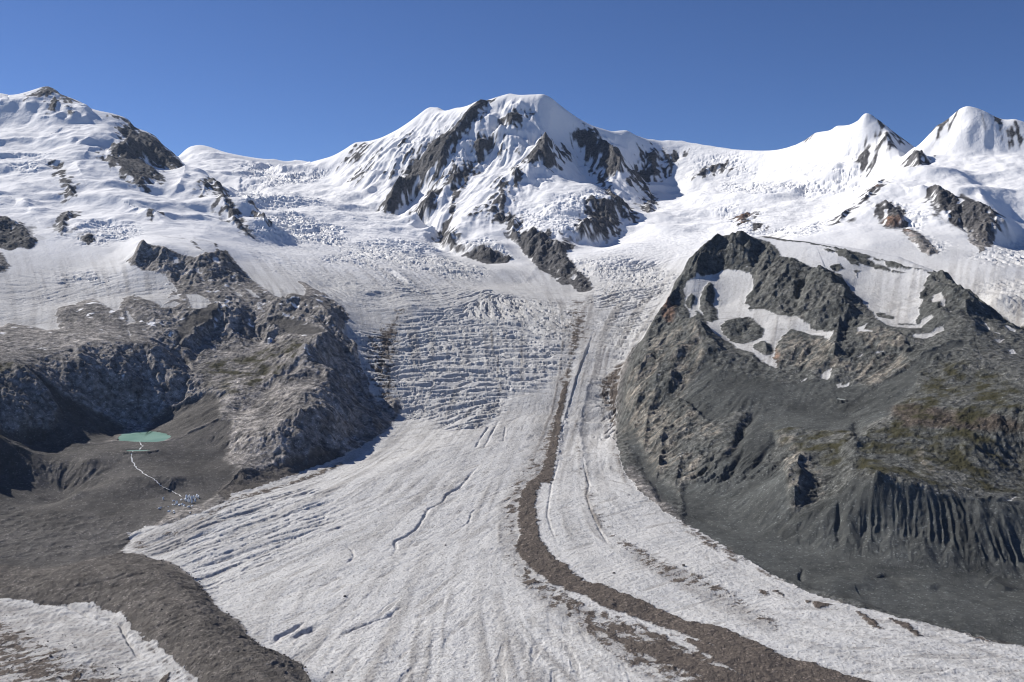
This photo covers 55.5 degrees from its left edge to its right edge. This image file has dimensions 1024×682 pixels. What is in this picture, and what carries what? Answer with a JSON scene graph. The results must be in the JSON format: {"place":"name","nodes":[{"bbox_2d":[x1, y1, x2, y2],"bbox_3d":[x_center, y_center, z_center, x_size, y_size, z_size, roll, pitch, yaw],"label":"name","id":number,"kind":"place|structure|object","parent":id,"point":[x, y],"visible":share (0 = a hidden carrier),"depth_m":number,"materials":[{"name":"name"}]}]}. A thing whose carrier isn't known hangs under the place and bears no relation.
{"place":"outdoors","nodes":[
{"label":"outdoors","id":0,"kind":"place"},
{"bbox_2d":[0,599,192,681],"bbox_3d":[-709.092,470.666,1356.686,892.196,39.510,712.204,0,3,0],"label":"glacier","id":1,"kind":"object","parent":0,"point":[101,638],"depth_m":1490.58,"materials":[{"name":"white ice"}]},
{"bbox_2d":[0,86,265,308],"bbox_3d":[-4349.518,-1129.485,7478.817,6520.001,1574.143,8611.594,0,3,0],"label":"mountain","id":2,"kind":"structure","parent":0,"point":[90,199],"depth_m":5200.94,"materials":[{"name":"white snow"}]},
{"bbox_2d":[118,431,170,441],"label":"lake","id":3,"kind":"structure","parent":0,"point":[144,436],"depth_m":2779.41,"materials":[{"name":"liquid"}]},
{"bbox_2d":[0,553,309,681],"bbox_3d":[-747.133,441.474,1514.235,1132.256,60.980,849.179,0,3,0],"label":"terrain","id":4,"kind":"structure","parent":0,"point":[100,586],"depth_m":1629.91,"materials":[{"name":"gravel"}]},
{"bbox_2d":[131,451,180,495],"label":"river","id":5,"kind":"structure","parent":0,"point":[146,474],"depth_m":2418.36,"materials":[{"name":"white liquid"}]},
{"bbox_2d":[0,335,341,562],"bbox_3d":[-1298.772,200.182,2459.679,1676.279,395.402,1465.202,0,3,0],"label":"terrain","id":6,"kind":"structure","parent":0,"point":[76,484],"depth_m":2463.45,"materials":[{"name":"grey gravel"}]},
{"bbox_2d":[0,240,397,472],"bbox_3d":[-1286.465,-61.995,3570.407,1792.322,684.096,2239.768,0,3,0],"label":"hill","id":7,"kind":"structure","parent":0,"point":[197,345],"depth_m":3218.23,"materials":[{"name":"grey stone"}]},
{"bbox_2d":[0,116,1023,681],"bbox_3d":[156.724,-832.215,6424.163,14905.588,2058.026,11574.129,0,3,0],"label":"glacier","id":8,"kind":"object","parent":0,"point":[402,532],"visible":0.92,"depth_m":2272.29,"materials":[{"name":"white ice"}]},
{"bbox_2d":[0,0,1023,161],"label":"sky","id":9,"kind":"structure","parent":0,"point":[283,80],"materials":[{"name":"blue"}]},
{"bbox_2d":[312,94,782,292],"bbox_3d":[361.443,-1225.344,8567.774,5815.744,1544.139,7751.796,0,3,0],"label":"mountain","id":10,"kind":"structure","parent":0,"point":[547,185],"depth_m":6991.07,"materials":[{"name":"white snow"}]},
{"bbox_2d":[516,451,866,681],"bbox_3d":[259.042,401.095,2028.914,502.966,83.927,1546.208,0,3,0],"label":"terrain","id":11,"kind":"structure","parent":0,"point":[731,641],"depth_m":1638.72,"materials":[{"name":"gravel"}]},
{"bbox_2d":[619,230,1023,517],"bbox_3d":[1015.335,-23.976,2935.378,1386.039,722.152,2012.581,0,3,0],"label":"mountain","id":12,"kind":"structure","parent":0,"point":[750,360],"depth_m":2816.23,"materials":[{"name":"grey stone"}]},
{"bbox_2d":[639,476,1023,644],"bbox_3d":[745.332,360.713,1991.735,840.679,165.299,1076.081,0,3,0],"label":"terrain","id":13,"kind":"structure","parent":0,"point":[951,561],"depth_m":1907.43,"materials":[{"name":"grey gravel"}]},
{"bbox_2d":[758,113,915,200],"bbox_3d":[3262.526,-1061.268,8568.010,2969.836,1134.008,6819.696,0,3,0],"label":"mountain","id":14,"kind":"structure","parent":0,"point":[862,153],"depth_m":6371.20,"materials":[{"name":"white snow"}]},
{"bbox_2d":[795,165,1009,260],"bbox_3d":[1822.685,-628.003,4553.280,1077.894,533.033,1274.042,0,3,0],"label":"hill","id":15,"kind":"structure","parent":0,"point":[927,212],"depth_m":4421.88,"materials":[{"name":"white snow"}]},
{"bbox_2d":[904,106,1023,170],"bbox_3d":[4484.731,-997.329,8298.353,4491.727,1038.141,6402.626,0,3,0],"label":"mountain","id":16,"kind":"structure","parent":0,"point":[968,138],"depth_m":5508.86,"materials":[{"name":"white snow"}]}
]}

